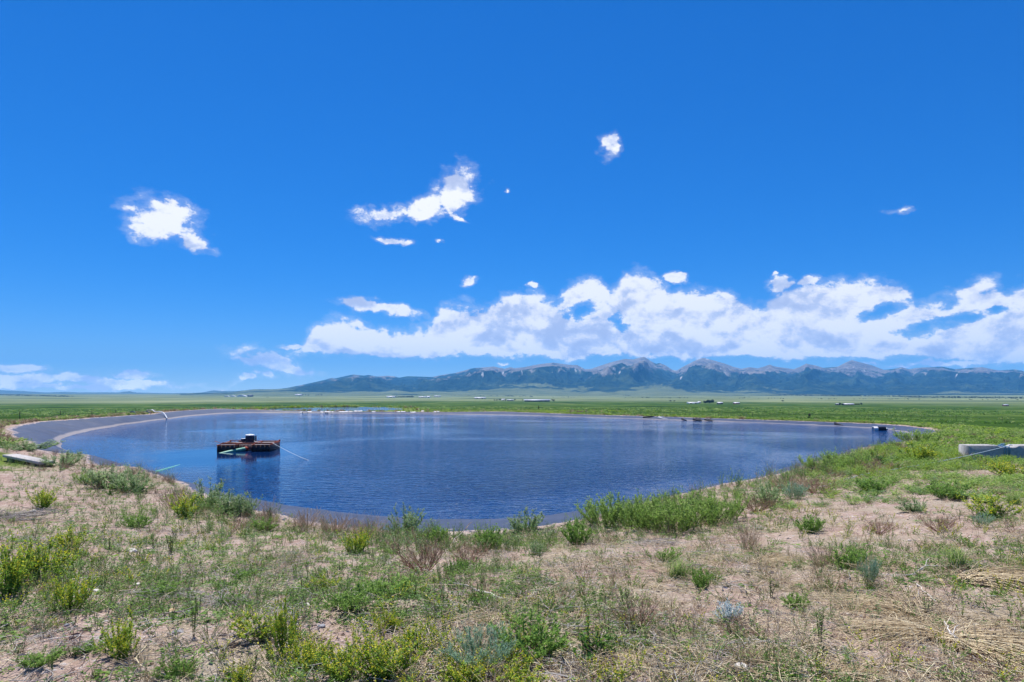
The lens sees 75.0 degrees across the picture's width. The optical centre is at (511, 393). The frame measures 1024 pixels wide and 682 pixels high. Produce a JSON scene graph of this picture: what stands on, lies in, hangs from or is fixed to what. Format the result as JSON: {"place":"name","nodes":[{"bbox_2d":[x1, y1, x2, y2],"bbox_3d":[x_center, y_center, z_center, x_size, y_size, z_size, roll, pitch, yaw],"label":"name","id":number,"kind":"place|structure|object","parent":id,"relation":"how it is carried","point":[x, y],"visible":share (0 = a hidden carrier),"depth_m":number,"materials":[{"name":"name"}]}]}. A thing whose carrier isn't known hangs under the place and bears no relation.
{"place":"outdoors","nodes":[
{"label":"outdoors","id":0,"kind":"place"},
{"bbox_2d":[0,390,236,393],"bbox_3d":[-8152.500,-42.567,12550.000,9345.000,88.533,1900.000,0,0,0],"label":"hills","id":1,"kind":"structure","parent":0,"point":[29,392],"depth_m":11946.41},
{"bbox_2d":[262,407,401,411],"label":"pond water","id":2,"kind":"structure","parent":0,"point":[353,408],"depth_m":193.90,"materials":[{"name":"blue liquid"}]},
{"bbox_2d":[60,413,905,518],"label":"pond water","id":3,"kind":"structure","parent":0,"point":[450,466],"depth_m":32.36,"materials":[{"name":"blue liquid"}]},
{"bbox_2d":[215,434,279,451],"bbox_3d":[-14.168,2.615,35.563,3.022,0.910,2.405,0,0,-7],"label":"pump float","id":4,"kind":"object","parent":3,"relation":"on","point":[248,442],"visible":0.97,"depth_m":35.02,"materials":[{"name":"red metal"}]},
{"bbox_2d":[0,394,1023,681],"bbox_3d":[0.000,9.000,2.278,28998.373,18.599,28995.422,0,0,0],"label":"ground","id":5,"kind":"structure","parent":0,"point":[76,402],"depth_m":9.49,"materials":[{"name":"soil"}]},
{"bbox_2d":[0,529,38,599],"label":"yellow weed","id":6,"kind":"object","parent":5,"relation":"on","point":[17,576],"visible":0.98,"depth_m":5.50,"materials":[{"name":"green plant"}]},
{"bbox_2d":[3,454,54,464],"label":"concrete beam","id":7,"kind":"structure","parent":5,"relation":"on","point":[26,458],"depth_m":21.26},
{"bbox_2d":[0,439,65,450],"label":"tall weed","id":8,"kind":"object","parent":5,"relation":"on","point":[30,447],"visible":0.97,"depth_m":26.27,"materials":[{"name":"green plant"}]},
{"bbox_2d":[11,644,64,667],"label":"leafy bush","id":9,"kind":"object","parent":5,"relation":"on","point":[38,661],"visible":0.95,"depth_m":4.08,"materials":[{"name":"green plant"}]},
{"bbox_2d":[1,535,81,583],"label":"yellow weed","id":10,"kind":"object","parent":5,"relation":"on","point":[46,562],"visible":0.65,"depth_m":6.25,"materials":[{"name":"green plant"}]},
{"bbox_2d":[0,503,82,522],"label":"dead stalks","id":11,"kind":"object","parent":5,"relation":"on","point":[24,515],"visible":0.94,"depth_m":10.90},
{"bbox_2d":[25,484,63,507],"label":"yellow weed","id":12,"kind":"object","parent":5,"relation":"on","point":[45,501],"visible":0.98,"depth_m":12.14,"materials":[{"name":"green plant"}]},
{"bbox_2d":[39,449,83,466],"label":"tall weed","id":13,"kind":"object","parent":5,"relation":"on","point":[72,460],"visible":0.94,"depth_m":20.38,"materials":[{"name":"green plant"}]},
{"bbox_2d":[46,524,91,550],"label":"yellow weed","id":14,"kind":"object","parent":5,"relation":"on","point":[60,539],"visible":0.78,"depth_m":8.22,"materials":[{"name":"green plant"}]},
{"bbox_2d":[41,567,97,613],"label":"yellow weed","id":15,"kind":"object","parent":5,"relation":"on","point":[71,588],"visible":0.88,"depth_m":5.16,"materials":[{"name":"green plant"}]},
{"bbox_2d":[77,464,143,488],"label":"tall weed","id":16,"kind":"object","parent":5,"relation":"on","point":[100,477],"visible":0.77,"depth_m":16.21,"materials":[{"name":"green plant"}]},
{"bbox_2d":[93,605,140,661],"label":"yellow weed","id":17,"kind":"object","parent":5,"relation":"on","point":[120,642],"visible":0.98,"depth_m":4.23,"materials":[{"name":"green plant"}]},
{"bbox_2d":[110,468,158,492],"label":"tall weed","id":18,"kind":"object","parent":5,"relation":"on","point":[132,482],"visible":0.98,"depth_m":15.83,"materials":[{"name":"green plant"}]},
{"bbox_2d":[122,512,151,527],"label":"leafy bush","id":19,"kind":"object","parent":5,"relation":"on","point":[132,521],"visible":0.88,"depth_m":10.99,"materials":[{"name":"green plant"}]},
{"bbox_2d":[131,580,183,597],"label":"leafy bush","id":20,"kind":"object","parent":5,"relation":"on","point":[161,588],"visible":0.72,"depth_m":5.86,"materials":[{"name":"green plant"}]},
{"bbox_2d":[151,486,193,509],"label":"dry grass clump","id":21,"kind":"object","parent":5,"relation":"on","point":[165,494],"visible":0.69,"depth_m":13.54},
{"bbox_2d":[148,649,199,681],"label":"leafy bush","id":22,"kind":"object","parent":5,"relation":"on","point":[175,670],"visible":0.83,"depth_m":3.95,"materials":[{"name":"green plant"}]},
{"bbox_2d":[168,490,204,517],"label":"yellow weed","id":23,"kind":"object","parent":5,"relation":"on","point":[180,507],"visible":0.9,"depth_m":12.51,"materials":[{"name":"green plant"}]},
{"bbox_2d":[184,476,227,508],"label":"tall weed","id":24,"kind":"object","parent":5,"relation":"on","point":[200,492],"visible":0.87,"depth_m":13.89,"materials":[{"name":"green plant"}]},
{"bbox_2d":[165,582,260,610],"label":"dead stalks","id":25,"kind":"object","parent":5,"relation":"on","point":[210,596],"visible":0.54,"depth_m":5.58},
{"bbox_2d":[214,488,248,514],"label":"tall weed","id":26,"kind":"object","parent":5,"relation":"on","point":[227,502],"visible":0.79,"depth_m":13.14,"materials":[{"name":"green plant"}]},
{"bbox_2d":[225,659,260,681],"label":"yellow weed","id":27,"kind":"object","parent":5,"relation":"on","point":[240,678],"visible":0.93,"depth_m":3.87,"materials":[{"name":"green plant"}]},
{"bbox_2d":[231,492,263,516],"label":"tall weed","id":28,"kind":"object","parent":5,"relation":"on","point":[247,506],"visible":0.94,"depth_m":12.97,"materials":[{"name":"green plant"}]},
{"bbox_2d":[229,605,290,642],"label":"yellow weed","id":29,"kind":"object","parent":5,"relation":"on","point":[264,632],"visible":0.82,"depth_m":4.57,"materials":[{"name":"green plant"}]},
{"bbox_2d":[249,516,277,531],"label":"leafy bush","id":30,"kind":"object","parent":5,"relation":"on","point":[263,525],"visible":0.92,"depth_m":11.48,"materials":[{"name":"green plant"}]},
{"bbox_2d":[239,596,327,640],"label":"dead stalks","id":31,"kind":"object","parent":5,"relation":"on","point":[272,611],"visible":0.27,"depth_m":5.04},
{"bbox_2d":[269,593,299,656],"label":"yellow weed","id":32,"kind":"object","parent":5,"relation":"on","point":[281,627],"visible":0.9,"depth_m":4.33,"materials":[{"name":"green plant"}]},
{"bbox_2d":[283,506,328,526],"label":"dry grass clump","id":33,"kind":"object","parent":5,"relation":"on","point":[307,514],"visible":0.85,"depth_m":12.00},
{"bbox_2d":[281,625,337,669],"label":"yellow weed","id":34,"kind":"object","parent":5,"relation":"on","point":[307,646],"visible":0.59,"depth_m":4.12,"materials":[{"name":"green plant"}]},
{"bbox_2d":[300,570,342,589],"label":"yellow weed","id":35,"kind":"object","parent":5,"relation":"on","point":[331,582],"visible":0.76,"depth_m":6.18,"materials":[{"name":"green plant"}]},
{"bbox_2d":[313,512,354,531],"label":"dry grass clump","id":36,"kind":"object","parent":5,"relation":"on","point":[331,524],"visible":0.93,"depth_m":11.45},
{"bbox_2d":[315,638,362,681],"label":"yellow weed","id":37,"kind":"object","parent":5,"relation":"on","point":[346,656],"visible":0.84,"depth_m":3.82,"materials":[{"name":"green plant"}]},
{"bbox_2d":[321,590,368,611],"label":"leafy bush","id":38,"kind":"object","parent":5,"relation":"on","point":[343,604],"visible":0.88,"depth_m":5.20,"materials":[{"name":"green plant"}]},
{"bbox_2d":[336,527,377,552],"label":"yellow weed","id":39,"kind":"object","parent":5,"relation":"on","point":[362,545],"visible":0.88,"depth_m":9.55,"materials":[{"name":"green plant"}]},
{"bbox_2d":[351,570,416,598],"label":"leafy bush","id":40,"kind":"object","parent":5,"relation":"on","point":[402,581],"visible":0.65,"depth_m":5.78,"materials":[{"name":"green plant"}]},
{"bbox_2d":[369,603,403,631],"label":"yellow weed","id":41,"kind":"object","parent":5,"relation":"on","point":[392,622],"visible":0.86,"depth_m":4.80,"materials":[{"name":"green plant"}]},
{"bbox_2d":[347,617,429,679],"bbox_3d":[-0.754,1.481,3.804,0.470,0.294,0.414,0,0,31],"label":"yellow weed","id":42,"kind":"object","parent":5,"relation":"on","point":[397,658],"visible":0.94,"depth_m":3.79,"materials":[{"name":"green plant"}]},
{"bbox_2d":[383,501,425,531],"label":"tall weed","id":43,"kind":"object","parent":5,"relation":"on","point":[411,521],"visible":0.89,"depth_m":11.46,"materials":[{"name":"green plant"}]},
{"bbox_2d":[393,616,446,652],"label":"yellow weed","id":44,"kind":"object","parent":5,"relation":"on","point":[411,636],"visible":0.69,"depth_m":4.22,"materials":[{"name":"green plant"}]},
{"bbox_2d":[382,525,461,573],"bbox_3d":[-0.995,1.740,7.487,0.917,0.598,0.758,0,0,43],"label":"dry shrub","id":45,"kind":"object","parent":5,"relation":"on","point":[433,559],"visible":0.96,"depth_m":7.47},
{"bbox_2d":[230,405,630,413],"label":"shore grass","id":46,"kind":"structure","parent":5,"relation":"on","point":[470,410],"depth_m":195.65,"materials":[{"name":"green plant"}]},
{"bbox_2d":[426,647,497,681],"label":"yellow weed","id":47,"kind":"object","parent":5,"relation":"on","point":[453,674],"visible":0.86,"depth_m":3.75,"materials":[{"name":"green plant"}]},
{"bbox_2d":[447,537,487,563],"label":"dry shrub","id":48,"kind":"object","parent":5,"relation":"on","point":[476,553],"visible":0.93,"depth_m":8.27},
{"bbox_2d":[6,409,938,534],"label":"pond liner","id":49,"kind":"object","parent":5,"relation":"on","point":[44,431],"visible":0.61,"depth_m":44.60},
{"bbox_2d":[430,621,516,668],"bbox_3d":[-0.211,1.510,4.012,0.520,0.279,0.594,0,0,12],"label":"feathery bush","id":50,"kind":"object","parent":5,"relation":"on","point":[455,654],"visible":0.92,"depth_m":3.96,"materials":[{"name":"plant"}]},
{"bbox_2d":[0,431,959,557],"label":"bank weeds","id":51,"kind":"object","parent":5,"relation":"on","point":[387,532],"visible":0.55,"depth_m":11.94,"materials":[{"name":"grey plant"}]},
{"bbox_2d":[472,523,506,549],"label":"leafy bush","id":52,"kind":"object","parent":5,"relation":"on","point":[491,534],"visible":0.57,"depth_m":9.91,"materials":[{"name":"green plant"}]},
{"bbox_2d":[0,470,1023,681],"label":"yellow weeds","id":53,"kind":"object","parent":5,"relation":"on","point":[305,669],"visible":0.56,"depth_m":4.28,"materials":[{"name":"green plant"}]},
{"bbox_2d":[0,407,1023,451],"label":"rim grass","id":54,"kind":"structure","parent":5,"relation":"on","point":[991,437],"depth_m":51.17,"materials":[{"name":"green plant"}]},
{"bbox_2d":[0,406,1023,425],"bbox_3d":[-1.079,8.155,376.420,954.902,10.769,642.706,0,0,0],"label":"pasture clumps","id":55,"kind":"object","parent":5,"relation":"on","point":[935,413],"visible":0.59,"depth_m":250.59,"materials":[{"name":"green plant"}]},
{"bbox_2d":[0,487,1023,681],"bbox_3d":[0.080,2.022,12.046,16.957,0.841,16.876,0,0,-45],"label":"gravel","id":56,"kind":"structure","parent":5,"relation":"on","point":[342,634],"depth_m":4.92,"materials":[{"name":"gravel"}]},
{"bbox_2d":[0,394,1023,399],"bbox_3d":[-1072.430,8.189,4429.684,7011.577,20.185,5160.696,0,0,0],"label":"woods","id":57,"kind":"object","parent":5,"relation":"on","point":[744,397],"visible":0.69,"depth_m":3349.37,"materials":[{"name":"green plant"}]},
{"bbox_2d":[0,461,1023,681],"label":"dead litter","id":58,"kind":"object","parent":5,"relation":"on","point":[572,662],"visible":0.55,"depth_m":4.99,"materials":[{"name":"plant"}]},
{"bbox_2d":[0,452,1023,681],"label":"weeds","id":59,"kind":"object","parent":5,"relation":"on","point":[234,583],"visible":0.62,"depth_m":6.00,"materials":[{"name":"green plant"}]},
{"bbox_2d":[488,654,550,681],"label":"yellow weed","id":60,"kind":"object","parent":5,"relation":"on","point":[511,676],"visible":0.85,"depth_m":3.72,"materials":[{"name":"green plant"}]},
{"bbox_2d":[507,506,544,532],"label":"tall weed","id":61,"kind":"object","parent":5,"relation":"on","point":[534,520],"visible":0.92,"depth_m":11.53,"materials":[{"name":"green plant"}]},
{"bbox_2d":[488,607,570,665],"bbox_3d":[0.110,1.526,4.213,0.561,0.268,0.535,0,0,-30],"label":"leafy bush","id":62,"kind":"object","parent":5,"relation":"on","point":[540,640],"visible":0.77,"depth_m":4.16,"materials":[{"name":"green plant"}]},
{"bbox_2d":[559,517,595,544],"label":"leafy bush","id":63,"kind":"object","parent":5,"relation":"on","point":[574,535],"visible":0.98,"depth_m":10.05,"materials":[{"name":"green plant"}]},
{"bbox_2d":[571,603,616,662],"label":"broadleaf weed","id":64,"kind":"object","parent":5,"relation":"on","point":[599,644],"visible":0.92,"depth_m":4.14,"materials":[{"name":"green plant"}]},
{"bbox_2d":[574,494,633,524],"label":"green bush","id":65,"kind":"object","parent":5,"relation":"on","point":[589,509],"visible":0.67,"depth_m":12.00,"materials":[{"name":"green plant"}]},
{"bbox_2d":[596,489,663,529],"bbox_3d":[2.047,2.019,11.585,1.238,0.662,1.136,0,0,-7],"label":"green bush","id":66,"kind":"object","parent":5,"relation":"on","point":[608,514],"visible":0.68,"depth_m":11.47,"materials":[{"name":"green plant"}]},
{"bbox_2d":[602,586,665,628],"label":"dry shrub","id":67,"kind":"object","parent":5,"relation":"on","point":[640,611],"visible":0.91,"depth_m":4.84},
{"bbox_2d":[605,650,680,678],"bbox_3d":[0.754,1.615,4.011,0.611,0.037,0.462,0,0,-38],"label":"straw sheaf","id":68,"kind":"object","parent":5,"relation":"on","point":[644,661],"visible":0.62,"depth_m":4.04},
{"bbox_2d":[618,492,687,531],"bbox_3d":[2.390,1.990,11.128,1.161,0.632,1.118,0,0,36],"label":"green bush","id":69,"kind":"object","parent":5,"relation":"on","point":[637,517],"visible":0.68,"depth_m":10.97,"materials":[{"name":"green plant"}]},
{"bbox_2d":[620,533,691,546],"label":"dead stalks","id":70,"kind":"object","parent":5,"relation":"on","point":[662,539],"visible":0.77,"depth_m":9.48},
{"bbox_2d":[639,491,708,533],"bbox_3d":[2.595,1.912,10.711,1.137,0.671,0.990,0,0,18],"label":"green bush","id":71,"kind":"object","parent":5,"relation":"on","point":[686,517],"visible":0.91,"depth_m":10.60,"materials":[{"name":"green plant"}]},
{"bbox_2d":[652,556,709,579],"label":"grass tuft","id":72,"kind":"object","parent":5,"relation":"on","point":[679,572],"visible":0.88,"depth_m":6.62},
{"bbox_2d":[660,486,732,527],"bbox_3d":[3.122,1.924,11.297,1.130,0.659,1.230,0,0,30],"label":"green bush","id":73,"kind":"object","parent":5,"relation":"on","point":[716,510],"visible":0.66,"depth_m":11.23,"materials":[{"name":"green plant"}]},
{"bbox_2d":[689,567,713,587],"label":"leafy bush","id":74,"kind":"object","parent":5,"relation":"on","point":[700,578],"visible":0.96,"depth_m":6.12,"materials":[{"name":"green plant"}]},
{"bbox_2d":[690,490,749,521],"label":"green bush","id":75,"kind":"object","parent":5,"relation":"on","point":[735,507],"visible":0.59,"depth_m":11.52,"materials":[{"name":"green plant"}]},
{"bbox_2d":[712,597,743,622],"bbox_3d":[1.638,1.642,5.042,0.212,0.218,0.235,0,0,33],"label":"silver sage","id":76,"kind":"object","parent":5,"relation":"on","point":[728,611],"visible":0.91,"depth_m":5.04,"materials":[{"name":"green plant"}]},
{"bbox_2d":[734,524,761,549],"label":"dry grass clump","id":77,"kind":"object","parent":5,"relation":"on","point":[743,538],"visible":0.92,"depth_m":8.21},
{"bbox_2d":[699,548,805,571],"bbox_3d":[2.753,1.786,7.186,1.132,0.091,1.497,0,0,-36],"label":"straw sheaf","id":78,"kind":"object","parent":5,"relation":"on","point":[772,558],"visible":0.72,"depth_m":7.12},
{"bbox_2d":[741,492,778,511],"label":"dry shrub","id":79,"kind":"object","parent":5,"relation":"on","point":[764,506],"visible":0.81,"depth_m":12.32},
{"bbox_2d":[745,479,788,504],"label":"tall weed","id":80,"kind":"object","parent":5,"relation":"on","point":[775,494],"visible":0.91,"depth_m":13.21,"materials":[{"name":"green plant"}]},
{"bbox_2d":[756,471,820,491],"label":"dry grass clump","id":81,"kind":"object","parent":5,"relation":"on","point":[778,482],"visible":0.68,"depth_m":15.79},
{"bbox_2d":[779,480,809,499],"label":"feathery bush","id":82,"kind":"object","parent":5,"relation":"on","point":[797,491],"visible":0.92,"depth_m":13.72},
{"bbox_2d":[779,591,813,607],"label":"leafy bush","id":83,"kind":"object","parent":5,"relation":"on","point":[792,599],"visible":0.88,"depth_m":5.50,"materials":[{"name":"green plant"}]},
{"bbox_2d":[793,514,825,533],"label":"leafy bush","id":84,"kind":"object","parent":5,"relation":"on","point":[809,526],"visible":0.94,"depth_m":9.15,"materials":[{"name":"green plant"}]},
{"bbox_2d":[790,471,841,493],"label":"dry shrub","id":85,"kind":"object","parent":5,"relation":"on","point":[812,487],"visible":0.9,"depth_m":14.42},
{"bbox_2d":[803,542,844,566],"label":"dry grass clump","id":86,"kind":"object","parent":5,"relation":"on","point":[822,555],"visible":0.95,"depth_m":6.65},
{"bbox_2d":[796,454,851,468],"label":"green bush","id":87,"kind":"object","parent":5,"relation":"on","point":[810,460],"visible":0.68,"depth_m":20.91,"materials":[{"name":"green plant"}]},
{"bbox_2d":[759,648,914,681],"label":"straw sheaf","id":88,"kind":"object","parent":5,"relation":"on","point":[844,669],"visible":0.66,"depth_m":3.88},
{"bbox_2d":[818,449,876,468],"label":"green bush","id":89,"kind":"object","parent":5,"relation":"on","point":[852,461],"visible":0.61,"depth_m":21.60,"materials":[{"name":"green plant"}]},
{"bbox_2d":[824,543,872,569],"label":"leafy bush","id":90,"kind":"object","parent":5,"relation":"on","point":[852,554],"visible":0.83,"depth_m":6.51,"materials":[{"name":"green plant"}]},
{"bbox_2d":[857,553,881,584],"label":"feathery bush","id":91,"kind":"object","parent":5,"relation":"on","point":[875,571],"visible":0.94,"depth_m":5.86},
{"bbox_2d":[716,419,1023,510],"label":"bank weeds","id":92,"kind":"object","parent":5,"relation":"on","point":[951,453],"visible":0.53,"depth_m":17.65,"materials":[{"name":"green plant"}]},
{"bbox_2d":[850,476,895,491],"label":"leafy bush","id":93,"kind":"object","parent":5,"relation":"on","point":[861,484],"visible":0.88,"depth_m":13.81,"materials":[{"name":"green plant"}]},
{"bbox_2d":[859,517,902,533],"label":"dry shrub","id":94,"kind":"object","parent":5,"relation":"on","point":[878,530],"visible":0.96,"depth_m":8.94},
{"bbox_2d":[792,582,970,631],"bbox_3d":[2.954,1.676,5.340,1.403,0.105,1.407,0,0,-18],"label":"straw sheaf","id":95,"kind":"object","parent":5,"relation":"on","point":[892,608],"visible":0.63,"depth_m":5.24,"materials":[{"name":"plant"}]},
{"bbox_2d":[893,496,927,512],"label":"tall weed","id":96,"kind":"object","parent":5,"relation":"on","point":[908,506],"visible":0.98,"depth_m":10.31,"materials":[{"name":"green plant"}]},
{"bbox_2d":[892,428,942,440],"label":"green bush","id":97,"kind":"object","parent":5,"relation":"on","point":[915,433],"visible":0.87,"depth_m":34.21,"materials":[{"name":"green plant"}]},
{"bbox_2d":[895,440,942,460],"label":"yellow weed","id":98,"kind":"object","parent":5,"relation":"on","point":[923,453],"visible":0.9,"depth_m":24.22,"materials":[{"name":"green plant"}]},
{"bbox_2d":[817,608,1023,672],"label":"straw sheaf","id":99,"kind":"object","parent":5,"relation":"on","point":[898,626],"visible":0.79,"depth_m":4.63,"materials":[{"name":"plant"}]},
{"bbox_2d":[844,611,1023,678],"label":"straw sheaf","id":100,"kind":"object","parent":5,"relation":"on","point":[997,637],"visible":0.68,"depth_m":4.38,"materials":[{"name":"plant"}]},
{"bbox_2d":[909,510,962,531],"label":"dry shrub","id":101,"kind":"object","parent":5,"relation":"on","point":[944,525],"visible":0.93,"depth_m":8.90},
{"bbox_2d":[921,479,971,499],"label":"leafy bush","id":102,"kind":"object","parent":5,"relation":"on","point":[935,490],"visible":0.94,"depth_m":11.35,"materials":[{"name":"green plant"}]},
{"bbox_2d":[870,551,1023,600],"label":"straw sheaf","id":103,"kind":"object","parent":5,"relation":"on","point":[978,577],"visible":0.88,"depth_m":5.98,"materials":[{"name":"plant"}]},
{"bbox_2d":[923,541,978,568],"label":"grass tuft","id":104,"kind":"object","parent":5,"relation":"on","point":[955,553],"visible":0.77,"depth_m":6.45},
{"bbox_2d":[958,444,1023,459],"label":"concrete block","id":105,"kind":"structure","parent":5,"relation":"on","point":[1017,450],"depth_m":25.02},
{"bbox_2d":[962,491,1023,517],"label":"yellow weed","id":106,"kind":"object","parent":5,"relation":"on","point":[993,510],"visible":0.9,"depth_m":9.49,"materials":[{"name":"green plant"}]},
{"bbox_2d":[981,457,1023,475],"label":"yellow weed","id":107,"kind":"object","parent":5,"relation":"on","point":[1003,468],"visible":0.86,"depth_m":15.52,"materials":[{"name":"green plant"}]},
{"bbox_2d":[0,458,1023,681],"bbox_3d":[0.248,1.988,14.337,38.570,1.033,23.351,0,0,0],"label":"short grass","id":108,"kind":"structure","parent":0,"point":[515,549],"depth_m":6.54,"materials":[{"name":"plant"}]},
{"bbox_2d":[0,0,1023,392],"label":"sky","id":109,"kind":"structure","parent":0,"point":[197,196],"materials":[{"name":"blue"}]},
{"bbox_2d":[180,357,1023,395],"bbox_3d":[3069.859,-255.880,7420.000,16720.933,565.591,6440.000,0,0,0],"label":"mountains","id":110,"kind":"structure","parent":0,"point":[642,376],"depth_m":6682.28,"materials":[{"name":"stone"}]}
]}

